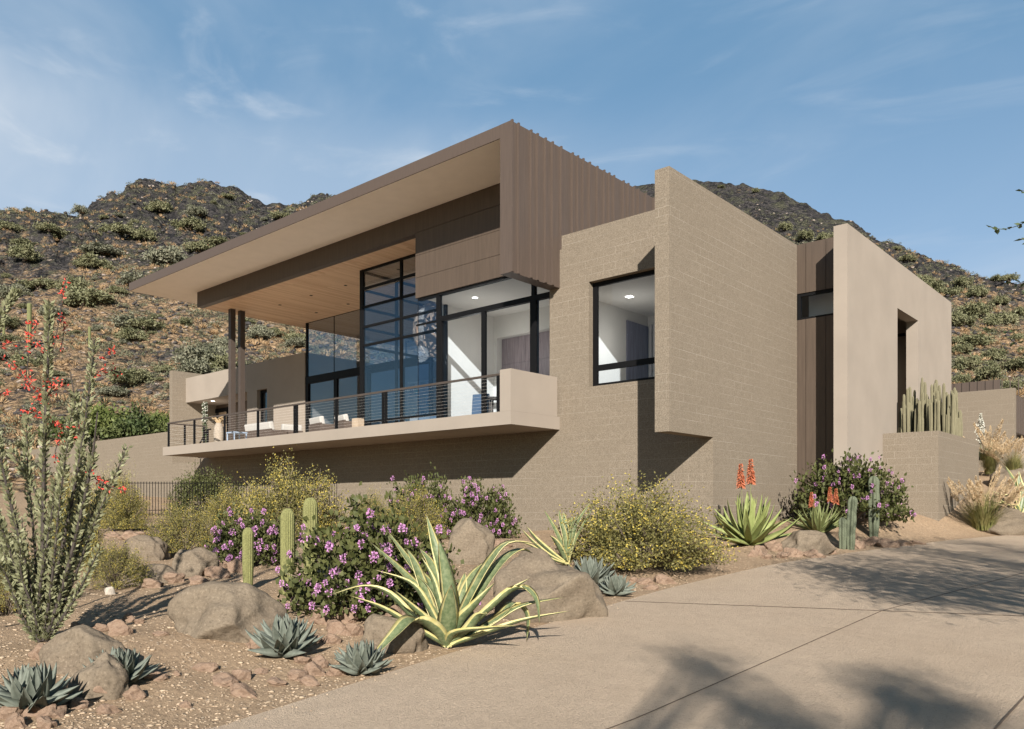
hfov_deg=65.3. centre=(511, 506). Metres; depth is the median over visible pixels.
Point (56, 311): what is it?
desert shrub
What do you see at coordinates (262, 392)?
slot window
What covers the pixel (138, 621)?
red rock
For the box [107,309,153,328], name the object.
desert shrub
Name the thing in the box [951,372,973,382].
desert shrub
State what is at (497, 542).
red rock
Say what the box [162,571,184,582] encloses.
red rock
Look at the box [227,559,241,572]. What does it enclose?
red rock
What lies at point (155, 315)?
desert shrub
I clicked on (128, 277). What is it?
desert shrub
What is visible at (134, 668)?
blue agave
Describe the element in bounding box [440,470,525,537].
lantana bush
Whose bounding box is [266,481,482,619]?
lantana bush
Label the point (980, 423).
yucca
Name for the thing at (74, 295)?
desert shrub
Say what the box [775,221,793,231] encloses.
desert shrub
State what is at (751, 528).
flowering aloe
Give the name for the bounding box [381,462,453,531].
lantana bush
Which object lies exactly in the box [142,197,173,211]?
desert shrub
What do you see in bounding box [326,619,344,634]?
red rock
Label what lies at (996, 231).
driveway tree
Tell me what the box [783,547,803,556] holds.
red rock
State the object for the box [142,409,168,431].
palo verde tree
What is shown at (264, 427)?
outdoor sofa
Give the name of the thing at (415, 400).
chair
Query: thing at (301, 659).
red rock
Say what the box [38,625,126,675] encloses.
boulder
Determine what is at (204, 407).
pot plant
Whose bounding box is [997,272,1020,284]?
desert tree
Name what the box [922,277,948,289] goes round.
desert shrub
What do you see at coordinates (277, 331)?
desert shrub
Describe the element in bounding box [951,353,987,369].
desert shrub
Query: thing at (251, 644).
red rock
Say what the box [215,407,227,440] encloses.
entry door
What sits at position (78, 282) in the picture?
desert shrub
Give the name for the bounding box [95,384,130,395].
desert shrub
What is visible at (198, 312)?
hillside scrub
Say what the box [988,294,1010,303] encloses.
desert shrub
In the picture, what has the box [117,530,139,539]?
red rock
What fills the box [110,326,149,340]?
desert shrub
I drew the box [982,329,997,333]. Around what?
desert shrub
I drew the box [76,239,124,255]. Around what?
desert shrub
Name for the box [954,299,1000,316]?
desert shrub
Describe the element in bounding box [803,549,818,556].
red rock
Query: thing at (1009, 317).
desert shrub
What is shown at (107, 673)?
boulder
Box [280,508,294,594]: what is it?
column cactus
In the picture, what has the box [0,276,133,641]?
ocotillo
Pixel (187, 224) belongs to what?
desert shrub
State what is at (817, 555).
red rock
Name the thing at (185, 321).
desert shrub
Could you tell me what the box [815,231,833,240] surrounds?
desert shrub
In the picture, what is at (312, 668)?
red rock
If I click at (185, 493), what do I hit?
green bush
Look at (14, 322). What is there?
desert shrub
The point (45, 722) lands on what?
red rock
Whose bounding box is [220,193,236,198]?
desert shrub
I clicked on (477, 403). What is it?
dining chair
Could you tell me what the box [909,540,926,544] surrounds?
red rock
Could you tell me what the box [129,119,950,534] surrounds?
modern house
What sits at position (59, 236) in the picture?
desert shrub
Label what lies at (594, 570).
blue agave
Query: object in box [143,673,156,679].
red rock
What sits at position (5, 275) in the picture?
desert shrub
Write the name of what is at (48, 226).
desert shrub
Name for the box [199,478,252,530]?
creosote bush
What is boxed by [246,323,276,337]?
desert shrub
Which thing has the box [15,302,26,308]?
desert shrub
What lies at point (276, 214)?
desert shrub
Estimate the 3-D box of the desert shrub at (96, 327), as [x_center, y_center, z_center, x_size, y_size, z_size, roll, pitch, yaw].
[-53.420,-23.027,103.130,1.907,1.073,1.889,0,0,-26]
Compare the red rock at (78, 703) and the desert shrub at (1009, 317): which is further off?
the desert shrub at (1009, 317)
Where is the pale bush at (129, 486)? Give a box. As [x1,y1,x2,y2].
[89,455,141,514]
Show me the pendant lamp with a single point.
(429, 350)
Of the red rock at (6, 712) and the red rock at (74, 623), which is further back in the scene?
the red rock at (74, 623)
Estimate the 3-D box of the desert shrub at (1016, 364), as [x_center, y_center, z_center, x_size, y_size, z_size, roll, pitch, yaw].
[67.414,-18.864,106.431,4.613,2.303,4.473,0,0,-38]
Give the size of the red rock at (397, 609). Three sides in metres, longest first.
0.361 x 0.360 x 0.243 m
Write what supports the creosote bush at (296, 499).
on the ground at (948, 527)
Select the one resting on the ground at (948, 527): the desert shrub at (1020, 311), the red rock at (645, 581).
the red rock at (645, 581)
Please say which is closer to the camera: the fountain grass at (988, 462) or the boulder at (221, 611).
the boulder at (221, 611)
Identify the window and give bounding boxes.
[260,389,266,422]
[593,269,654,385]
[797,288,833,319]
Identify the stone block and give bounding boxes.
[352,418,363,426]
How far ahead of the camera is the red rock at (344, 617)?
9.06 m
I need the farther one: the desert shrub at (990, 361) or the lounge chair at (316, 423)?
the desert shrub at (990, 361)
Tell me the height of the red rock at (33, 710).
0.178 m
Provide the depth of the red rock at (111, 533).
20.29 m
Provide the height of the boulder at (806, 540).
0.864 m
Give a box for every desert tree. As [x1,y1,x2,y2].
[70,203,90,216]
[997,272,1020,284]
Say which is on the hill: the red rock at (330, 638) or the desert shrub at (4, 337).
the desert shrub at (4, 337)
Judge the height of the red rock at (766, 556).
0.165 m
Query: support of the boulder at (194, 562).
on the ground at (948, 527)
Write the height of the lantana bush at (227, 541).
1.180 m
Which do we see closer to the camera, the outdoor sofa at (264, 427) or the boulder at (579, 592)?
the boulder at (579, 592)
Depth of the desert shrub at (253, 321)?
110.94 m
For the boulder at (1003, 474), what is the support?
on the ground at (948, 527)
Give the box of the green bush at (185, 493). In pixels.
[160,462,248,516]
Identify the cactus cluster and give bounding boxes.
[898,377,962,436]
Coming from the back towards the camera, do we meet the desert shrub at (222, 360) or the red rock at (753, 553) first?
the desert shrub at (222, 360)
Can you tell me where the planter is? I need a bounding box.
[883,431,978,520]
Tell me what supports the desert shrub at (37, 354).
on the hill
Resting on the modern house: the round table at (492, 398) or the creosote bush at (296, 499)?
the round table at (492, 398)
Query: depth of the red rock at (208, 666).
7.12 m
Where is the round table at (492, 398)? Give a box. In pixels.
[487,396,495,412]
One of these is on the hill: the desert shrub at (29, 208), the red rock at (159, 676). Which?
the desert shrub at (29, 208)
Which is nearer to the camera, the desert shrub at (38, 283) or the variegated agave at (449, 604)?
the variegated agave at (449, 604)
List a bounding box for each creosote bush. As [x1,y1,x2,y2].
[0,525,31,614]
[36,454,115,563]
[78,533,155,589]
[98,473,154,530]
[137,495,219,553]
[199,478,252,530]
[219,444,352,538]
[345,483,388,534]
[377,480,452,539]
[548,460,746,570]
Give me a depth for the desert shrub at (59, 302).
110.53 m
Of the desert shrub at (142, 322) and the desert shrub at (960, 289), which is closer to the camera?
the desert shrub at (142, 322)
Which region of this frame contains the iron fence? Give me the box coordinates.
[142,482,336,515]
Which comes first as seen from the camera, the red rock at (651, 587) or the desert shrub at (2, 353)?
the red rock at (651, 587)
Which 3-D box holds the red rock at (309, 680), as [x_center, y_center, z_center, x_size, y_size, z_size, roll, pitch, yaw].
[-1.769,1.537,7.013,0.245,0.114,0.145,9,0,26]
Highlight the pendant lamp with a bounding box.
[413,302,435,357]
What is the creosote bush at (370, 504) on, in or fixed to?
on the ground at (948, 527)
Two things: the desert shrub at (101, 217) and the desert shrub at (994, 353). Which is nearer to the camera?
the desert shrub at (994, 353)
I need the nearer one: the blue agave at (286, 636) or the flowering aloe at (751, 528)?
the blue agave at (286, 636)
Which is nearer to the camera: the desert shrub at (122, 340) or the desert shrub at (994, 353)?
the desert shrub at (122, 340)
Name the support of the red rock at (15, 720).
on the ground at (948, 527)
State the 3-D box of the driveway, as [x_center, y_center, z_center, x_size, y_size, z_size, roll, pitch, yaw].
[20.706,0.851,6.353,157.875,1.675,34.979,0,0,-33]
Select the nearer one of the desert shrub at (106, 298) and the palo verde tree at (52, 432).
the palo verde tree at (52, 432)
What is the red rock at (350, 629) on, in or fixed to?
on the ground at (948, 527)
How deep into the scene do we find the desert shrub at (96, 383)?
83.52 m
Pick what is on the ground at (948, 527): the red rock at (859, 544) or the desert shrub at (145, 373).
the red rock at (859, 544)
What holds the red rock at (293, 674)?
on the ground at (948, 527)
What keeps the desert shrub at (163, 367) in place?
on the hill
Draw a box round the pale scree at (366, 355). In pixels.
[2,185,1023,478]
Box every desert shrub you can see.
[0,220,24,232]
[0,281,28,298]
[0,333,21,341]
[0,348,10,360]
[1,273,11,278]
[5,241,44,261]
[5,315,22,327]
[8,236,38,245]
[10,351,42,367]
[10,439,38,448]
[11,360,39,367]
[13,276,57,290]
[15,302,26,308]
[22,207,34,210]
[23,401,43,410]
[32,219,66,234]
[33,350,44,356]
[36,306,69,315]
[50,230,70,240]
[51,377,74,383]
[53,370,67,375]
[55,272,95,289]
[55,299,69,304]
[62,283,99,306]
[71,251,112,267]
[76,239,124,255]
[80,288,115,303]
[85,382,106,387]
[91,322,104,330]
[95,220,132,238]
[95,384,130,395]
[98,215,108,219]
[101,265,117,269]
[104,283,130,293]
[105,364,143,384]
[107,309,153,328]
[110,210,125,216]
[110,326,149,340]
[114,269,144,284]
[115,338,129,343]
[122,313,174,330]
[126,368,155,382]
[129,218,140,225]
[131,225,159,240]
[140,242,188,265]
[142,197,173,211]
[149,313,163,317]
[153,364,175,371]
[153,376,164,380]
[166,213,208,232]
[172,340,226,361]
[173,355,215,373]
[176,316,192,324]
[178,237,214,251]
[182,205,207,216]
[197,350,237,369]
[200,235,227,245]
[211,335,236,348]
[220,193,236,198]
[236,318,255,322]
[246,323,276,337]
[268,209,290,218]
[269,327,281,335]
[281,331,309,340]
[283,336,310,347]
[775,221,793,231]
[793,229,814,240]
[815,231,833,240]
[892,245,901,249]
[895,253,918,260]
[915,273,936,281]
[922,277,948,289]
[932,285,959,296]
[947,274,975,287]
[951,309,981,325]
[951,331,1000,345]
[951,341,976,353]
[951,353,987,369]
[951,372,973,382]
[952,285,964,291]
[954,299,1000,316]
[964,283,989,297]
[972,362,1006,381]
[976,345,1008,360]
[979,309,1022,324]
[981,360,998,364]
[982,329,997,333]
[988,274,1001,280]
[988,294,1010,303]
[997,355,1023,370]
[1000,378,1023,389]
[1006,332,1023,339]
[1010,306,1023,316]
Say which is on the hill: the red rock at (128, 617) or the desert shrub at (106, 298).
the desert shrub at (106, 298)
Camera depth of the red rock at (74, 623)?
8.58 m
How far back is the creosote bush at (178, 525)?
15.45 m
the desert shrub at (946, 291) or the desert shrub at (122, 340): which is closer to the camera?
the desert shrub at (122, 340)
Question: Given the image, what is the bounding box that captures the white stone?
[104,586,115,594]
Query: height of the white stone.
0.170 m
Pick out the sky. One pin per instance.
(902, 121)
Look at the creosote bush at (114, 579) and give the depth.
11.16 m
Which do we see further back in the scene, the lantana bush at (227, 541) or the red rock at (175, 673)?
the lantana bush at (227, 541)
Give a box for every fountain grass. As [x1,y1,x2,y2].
[946,466,1023,530]
[963,419,1022,473]
[979,434,1023,469]
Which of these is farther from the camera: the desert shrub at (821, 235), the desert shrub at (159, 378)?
the desert shrub at (821, 235)
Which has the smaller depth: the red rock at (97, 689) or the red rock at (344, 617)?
the red rock at (97, 689)
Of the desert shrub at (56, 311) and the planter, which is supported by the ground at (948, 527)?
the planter
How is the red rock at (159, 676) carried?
on the ground at (948, 527)
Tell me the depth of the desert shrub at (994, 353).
111.72 m
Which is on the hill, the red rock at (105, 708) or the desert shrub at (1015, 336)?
the desert shrub at (1015, 336)
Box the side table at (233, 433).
[226,431,247,439]
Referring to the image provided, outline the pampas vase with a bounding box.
[212,416,222,441]
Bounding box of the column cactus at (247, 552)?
[242,527,253,584]
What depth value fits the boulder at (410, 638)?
8.10 m
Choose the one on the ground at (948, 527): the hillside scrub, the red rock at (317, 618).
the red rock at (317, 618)
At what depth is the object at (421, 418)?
31.35 m
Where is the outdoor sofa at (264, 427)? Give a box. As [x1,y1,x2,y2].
[244,421,286,438]
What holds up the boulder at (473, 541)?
on the ground at (948, 527)
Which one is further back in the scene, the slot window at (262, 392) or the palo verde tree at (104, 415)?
the palo verde tree at (104, 415)
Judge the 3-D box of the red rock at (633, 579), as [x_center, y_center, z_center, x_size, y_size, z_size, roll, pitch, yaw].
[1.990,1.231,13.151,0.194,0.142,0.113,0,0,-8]
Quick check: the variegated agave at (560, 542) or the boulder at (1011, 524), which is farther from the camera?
the boulder at (1011, 524)
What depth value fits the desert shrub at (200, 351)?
89.71 m
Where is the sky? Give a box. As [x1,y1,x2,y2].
[0,0,1023,283]
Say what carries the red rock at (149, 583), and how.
on the ground at (948, 527)
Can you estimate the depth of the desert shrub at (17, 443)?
66.97 m
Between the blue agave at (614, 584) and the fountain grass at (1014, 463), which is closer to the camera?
the blue agave at (614, 584)
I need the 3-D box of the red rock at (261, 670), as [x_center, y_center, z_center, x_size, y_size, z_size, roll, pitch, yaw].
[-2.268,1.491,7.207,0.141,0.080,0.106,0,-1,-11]
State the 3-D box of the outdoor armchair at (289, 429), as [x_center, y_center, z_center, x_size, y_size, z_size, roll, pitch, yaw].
[-9.619,-3.051,34.500,0.950,0.922,0.841,0,0,-37]
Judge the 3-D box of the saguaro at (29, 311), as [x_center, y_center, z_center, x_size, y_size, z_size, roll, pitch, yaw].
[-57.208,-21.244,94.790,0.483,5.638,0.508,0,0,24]
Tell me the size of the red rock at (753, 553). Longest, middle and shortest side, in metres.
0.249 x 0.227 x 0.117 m
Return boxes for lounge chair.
[309,416,333,431]
[334,414,351,428]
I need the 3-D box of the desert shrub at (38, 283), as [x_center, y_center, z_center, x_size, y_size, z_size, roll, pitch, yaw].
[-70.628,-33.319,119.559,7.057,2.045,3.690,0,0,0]
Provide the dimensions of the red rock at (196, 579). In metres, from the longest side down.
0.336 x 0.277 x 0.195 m
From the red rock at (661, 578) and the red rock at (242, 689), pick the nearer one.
the red rock at (242, 689)
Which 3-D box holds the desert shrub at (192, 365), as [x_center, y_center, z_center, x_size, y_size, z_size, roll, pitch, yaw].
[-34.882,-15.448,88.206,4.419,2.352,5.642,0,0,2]
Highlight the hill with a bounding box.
[0,178,1023,492]
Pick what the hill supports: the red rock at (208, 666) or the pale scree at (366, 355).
the pale scree at (366, 355)
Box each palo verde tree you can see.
[34,404,93,441]
[54,401,139,440]
[96,398,167,440]
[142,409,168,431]
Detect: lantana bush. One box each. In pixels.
[201,498,300,565]
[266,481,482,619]
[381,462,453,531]
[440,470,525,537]
[785,447,915,525]
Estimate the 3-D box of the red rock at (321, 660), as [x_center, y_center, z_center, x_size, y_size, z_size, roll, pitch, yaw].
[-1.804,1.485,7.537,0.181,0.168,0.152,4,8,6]
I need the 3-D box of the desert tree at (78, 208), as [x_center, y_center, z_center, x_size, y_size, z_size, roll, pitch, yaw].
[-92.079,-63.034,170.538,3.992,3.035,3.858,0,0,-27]
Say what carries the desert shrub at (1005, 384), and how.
on the hill
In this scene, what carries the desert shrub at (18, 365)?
on the hill
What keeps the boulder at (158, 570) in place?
on the ground at (948, 527)
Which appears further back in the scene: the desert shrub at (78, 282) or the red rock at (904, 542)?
the desert shrub at (78, 282)
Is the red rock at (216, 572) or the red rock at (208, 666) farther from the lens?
the red rock at (216, 572)
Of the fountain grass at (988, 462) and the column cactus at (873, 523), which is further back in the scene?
the fountain grass at (988, 462)
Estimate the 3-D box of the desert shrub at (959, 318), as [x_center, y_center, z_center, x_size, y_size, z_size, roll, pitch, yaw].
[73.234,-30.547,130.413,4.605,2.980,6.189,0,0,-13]
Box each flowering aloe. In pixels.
[699,459,803,545]
[788,487,843,532]
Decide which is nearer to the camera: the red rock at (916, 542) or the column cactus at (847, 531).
the column cactus at (847, 531)
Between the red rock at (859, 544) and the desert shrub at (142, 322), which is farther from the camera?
the desert shrub at (142, 322)
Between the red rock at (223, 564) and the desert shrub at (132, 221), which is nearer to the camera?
the red rock at (223, 564)
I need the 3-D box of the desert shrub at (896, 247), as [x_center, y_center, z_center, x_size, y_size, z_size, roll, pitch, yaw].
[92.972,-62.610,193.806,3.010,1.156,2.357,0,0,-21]
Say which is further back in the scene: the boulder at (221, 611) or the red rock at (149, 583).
the red rock at (149, 583)
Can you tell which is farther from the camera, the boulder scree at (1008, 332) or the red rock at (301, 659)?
the boulder scree at (1008, 332)
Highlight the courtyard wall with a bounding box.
[20,432,168,497]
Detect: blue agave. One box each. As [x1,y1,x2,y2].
[0,661,84,711]
[82,646,159,683]
[244,613,323,657]
[330,639,394,674]
[568,555,618,584]
[597,572,636,594]
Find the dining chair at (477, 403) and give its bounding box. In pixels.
[472,394,489,413]
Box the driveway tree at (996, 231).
[983,189,1023,346]
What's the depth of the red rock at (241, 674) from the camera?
6.97 m
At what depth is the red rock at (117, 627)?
7.86 m
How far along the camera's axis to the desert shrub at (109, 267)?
132.34 m
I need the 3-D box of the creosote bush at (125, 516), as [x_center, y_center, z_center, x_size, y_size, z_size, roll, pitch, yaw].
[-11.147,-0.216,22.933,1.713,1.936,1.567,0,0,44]
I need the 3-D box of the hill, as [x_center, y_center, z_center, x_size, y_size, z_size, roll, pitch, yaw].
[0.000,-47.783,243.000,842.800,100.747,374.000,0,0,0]
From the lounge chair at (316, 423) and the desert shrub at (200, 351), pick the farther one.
the desert shrub at (200, 351)
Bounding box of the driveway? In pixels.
[210,535,1023,728]
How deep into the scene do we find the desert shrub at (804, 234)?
182.98 m
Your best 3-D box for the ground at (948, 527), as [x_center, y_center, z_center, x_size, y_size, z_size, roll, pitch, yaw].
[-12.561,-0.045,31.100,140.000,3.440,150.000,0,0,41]
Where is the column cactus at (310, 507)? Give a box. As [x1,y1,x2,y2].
[303,498,317,575]
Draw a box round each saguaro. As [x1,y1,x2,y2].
[27,303,31,349]
[88,326,90,346]
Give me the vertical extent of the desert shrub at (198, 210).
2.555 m
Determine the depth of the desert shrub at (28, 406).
77.09 m
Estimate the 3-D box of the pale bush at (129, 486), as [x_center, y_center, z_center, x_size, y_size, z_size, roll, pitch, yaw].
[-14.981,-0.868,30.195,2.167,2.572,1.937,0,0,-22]
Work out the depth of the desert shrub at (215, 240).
143.93 m
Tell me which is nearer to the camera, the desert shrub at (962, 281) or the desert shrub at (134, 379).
the desert shrub at (134, 379)
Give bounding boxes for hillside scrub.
[0,178,1023,477]
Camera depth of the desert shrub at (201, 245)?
140.18 m
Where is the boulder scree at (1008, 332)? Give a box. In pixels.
[0,178,1023,478]
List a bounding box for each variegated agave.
[331,514,567,649]
[522,502,592,564]
[995,466,1023,511]
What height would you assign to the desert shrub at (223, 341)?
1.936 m
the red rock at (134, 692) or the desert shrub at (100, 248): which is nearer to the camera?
the red rock at (134, 692)
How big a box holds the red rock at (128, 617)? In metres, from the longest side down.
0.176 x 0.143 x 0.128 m
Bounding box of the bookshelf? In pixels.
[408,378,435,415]
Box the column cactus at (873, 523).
[868,476,879,536]
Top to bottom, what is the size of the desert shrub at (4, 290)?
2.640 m
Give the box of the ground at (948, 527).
[0,471,1023,728]
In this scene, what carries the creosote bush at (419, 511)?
on the ground at (948, 527)
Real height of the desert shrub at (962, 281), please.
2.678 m
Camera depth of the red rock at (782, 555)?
16.80 m
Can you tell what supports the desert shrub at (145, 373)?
on the hill
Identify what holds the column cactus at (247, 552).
on the ground at (948, 527)
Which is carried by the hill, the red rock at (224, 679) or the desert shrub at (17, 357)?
the desert shrub at (17, 357)
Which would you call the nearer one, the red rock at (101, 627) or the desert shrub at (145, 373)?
the red rock at (101, 627)
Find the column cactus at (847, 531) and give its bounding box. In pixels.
[838,496,857,549]
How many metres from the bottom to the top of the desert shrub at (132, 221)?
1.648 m
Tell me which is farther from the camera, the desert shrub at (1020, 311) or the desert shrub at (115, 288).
the desert shrub at (1020, 311)
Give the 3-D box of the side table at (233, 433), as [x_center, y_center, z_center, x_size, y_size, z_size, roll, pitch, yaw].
[-11.342,-2.820,32.958,0.620,0.460,0.620,0,0,41]
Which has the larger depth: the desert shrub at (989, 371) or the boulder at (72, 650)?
the desert shrub at (989, 371)
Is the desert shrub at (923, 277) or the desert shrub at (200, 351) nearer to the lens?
the desert shrub at (200, 351)
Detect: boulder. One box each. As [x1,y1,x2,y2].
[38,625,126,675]
[68,652,128,700]
[123,534,170,560]
[124,564,176,584]
[167,581,286,642]
[172,547,219,577]
[361,614,427,653]
[448,518,494,564]
[493,547,607,622]
[781,530,835,554]
[981,507,1023,535]
[988,468,1023,486]
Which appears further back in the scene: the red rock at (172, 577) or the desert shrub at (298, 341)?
the desert shrub at (298, 341)
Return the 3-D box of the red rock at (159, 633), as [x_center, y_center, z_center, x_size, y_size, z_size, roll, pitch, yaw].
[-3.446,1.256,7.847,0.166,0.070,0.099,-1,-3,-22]
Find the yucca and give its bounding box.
[975,413,987,459]
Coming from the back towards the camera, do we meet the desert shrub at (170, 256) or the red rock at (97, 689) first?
the desert shrub at (170, 256)
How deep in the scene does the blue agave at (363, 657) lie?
7.24 m
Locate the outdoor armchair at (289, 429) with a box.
[281,424,302,433]
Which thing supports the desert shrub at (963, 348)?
on the hill
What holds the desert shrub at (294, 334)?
on the hill
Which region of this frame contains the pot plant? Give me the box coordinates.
[201,402,207,458]
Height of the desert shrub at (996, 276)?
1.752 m
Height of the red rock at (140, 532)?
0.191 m
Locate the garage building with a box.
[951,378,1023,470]
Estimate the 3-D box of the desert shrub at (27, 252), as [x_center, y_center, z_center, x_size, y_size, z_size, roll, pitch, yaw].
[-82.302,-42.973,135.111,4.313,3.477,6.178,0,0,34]
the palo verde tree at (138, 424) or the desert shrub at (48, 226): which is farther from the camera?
the desert shrub at (48, 226)
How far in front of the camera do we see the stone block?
29.13 m
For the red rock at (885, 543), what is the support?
on the ground at (948, 527)
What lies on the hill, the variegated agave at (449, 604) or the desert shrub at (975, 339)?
the desert shrub at (975, 339)
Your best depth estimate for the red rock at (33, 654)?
6.97 m
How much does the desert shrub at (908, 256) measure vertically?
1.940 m
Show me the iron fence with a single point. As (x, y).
(149, 510)
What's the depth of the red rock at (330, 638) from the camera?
8.21 m
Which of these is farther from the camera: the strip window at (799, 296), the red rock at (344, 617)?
the strip window at (799, 296)
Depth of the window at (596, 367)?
22.40 m
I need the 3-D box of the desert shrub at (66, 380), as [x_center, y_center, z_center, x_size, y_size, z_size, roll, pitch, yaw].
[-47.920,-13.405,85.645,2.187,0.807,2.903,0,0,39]
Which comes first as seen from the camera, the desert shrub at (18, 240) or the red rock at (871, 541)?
the red rock at (871, 541)
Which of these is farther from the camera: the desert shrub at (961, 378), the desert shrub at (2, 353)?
the desert shrub at (961, 378)
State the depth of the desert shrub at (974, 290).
153.76 m
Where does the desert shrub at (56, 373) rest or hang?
on the hill
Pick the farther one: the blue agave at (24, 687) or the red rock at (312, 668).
the red rock at (312, 668)
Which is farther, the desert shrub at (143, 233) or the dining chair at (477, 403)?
the desert shrub at (143, 233)
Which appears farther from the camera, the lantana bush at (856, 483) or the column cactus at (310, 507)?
the lantana bush at (856, 483)
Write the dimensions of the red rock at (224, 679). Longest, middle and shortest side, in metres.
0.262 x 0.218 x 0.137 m
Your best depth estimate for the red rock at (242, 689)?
6.55 m
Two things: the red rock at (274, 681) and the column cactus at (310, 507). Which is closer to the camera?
the red rock at (274, 681)
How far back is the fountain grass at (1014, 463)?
28.93 m
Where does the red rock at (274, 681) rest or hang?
on the ground at (948, 527)
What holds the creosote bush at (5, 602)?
on the ground at (948, 527)
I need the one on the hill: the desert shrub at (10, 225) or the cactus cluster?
the desert shrub at (10, 225)
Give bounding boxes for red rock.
[0,706,22,719]
[4,712,26,728]
[22,705,40,716]
[28,643,43,659]
[35,703,66,718]
[36,716,56,728]
[68,697,88,708]
[70,621,79,627]
[91,623,108,631]
[93,686,106,693]
[96,703,122,714]
[104,531,120,537]
[107,619,132,635]
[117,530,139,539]
[121,612,134,621]
[122,685,145,699]
[132,619,144,623]
[136,531,150,535]
[138,578,163,587]
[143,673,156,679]
[151,671,168,680]
[152,631,168,635]
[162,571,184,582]
[172,670,180,675]
[179,700,191,707]
[189,575,209,584]
[191,662,218,671]
[204,566,230,577]
[212,672,238,686]
[219,560,227,567]
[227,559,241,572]
[230,682,256,697]
[232,669,251,679]
[245,638,260,648]
[254,668,268,673]
[266,677,287,685]
[287,668,308,680]
[294,654,312,663]
[297,675,320,686]
[304,661,326,675]
[308,607,333,624]
[312,654,328,667]
[321,633,341,643]
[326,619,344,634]
[326,667,345,675]
[336,607,360,623]
[339,623,363,635]
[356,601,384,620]
[384,605,406,615]
[494,540,504,545]
[629,577,637,581]
[635,577,654,584]
[643,585,658,589]
[654,573,677,583]
[748,549,757,556]
[753,545,767,555]
[761,554,772,558]
[764,539,782,551]
[776,552,789,557]
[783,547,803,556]
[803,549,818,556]
[810,553,825,557]
[855,539,865,548]
[863,536,881,545]
[876,538,900,547]
[896,539,914,545]
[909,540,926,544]
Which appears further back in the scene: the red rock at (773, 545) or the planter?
the planter
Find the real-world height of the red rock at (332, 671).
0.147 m
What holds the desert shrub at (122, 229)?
on the hill
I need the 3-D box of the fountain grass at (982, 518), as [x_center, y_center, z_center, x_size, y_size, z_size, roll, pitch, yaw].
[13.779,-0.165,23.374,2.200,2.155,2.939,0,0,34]
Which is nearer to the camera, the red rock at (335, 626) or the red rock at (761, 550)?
the red rock at (335, 626)
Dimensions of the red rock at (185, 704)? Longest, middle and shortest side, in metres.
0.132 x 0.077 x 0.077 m
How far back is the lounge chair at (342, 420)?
30.05 m
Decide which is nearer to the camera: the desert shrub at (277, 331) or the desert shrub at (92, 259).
the desert shrub at (277, 331)
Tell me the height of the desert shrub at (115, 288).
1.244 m
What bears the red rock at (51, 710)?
on the ground at (948, 527)
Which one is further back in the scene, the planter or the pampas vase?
the pampas vase
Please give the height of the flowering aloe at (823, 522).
1.208 m
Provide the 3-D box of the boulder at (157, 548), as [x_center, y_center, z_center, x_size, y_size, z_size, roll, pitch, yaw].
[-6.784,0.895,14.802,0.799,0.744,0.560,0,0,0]
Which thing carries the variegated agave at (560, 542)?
on the ground at (948, 527)
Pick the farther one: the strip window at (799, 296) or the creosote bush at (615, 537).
the strip window at (799, 296)
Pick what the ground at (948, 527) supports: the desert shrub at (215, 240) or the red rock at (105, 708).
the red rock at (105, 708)
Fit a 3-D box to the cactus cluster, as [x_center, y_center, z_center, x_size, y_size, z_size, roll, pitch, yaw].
[13.341,-3.068,25.483,2.212,2.239,1.485,0,0,7]
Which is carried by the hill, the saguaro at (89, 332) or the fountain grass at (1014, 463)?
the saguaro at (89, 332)
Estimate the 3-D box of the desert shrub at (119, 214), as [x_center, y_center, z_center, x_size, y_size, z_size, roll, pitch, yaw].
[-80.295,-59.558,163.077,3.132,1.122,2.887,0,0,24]
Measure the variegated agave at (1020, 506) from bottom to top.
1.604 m

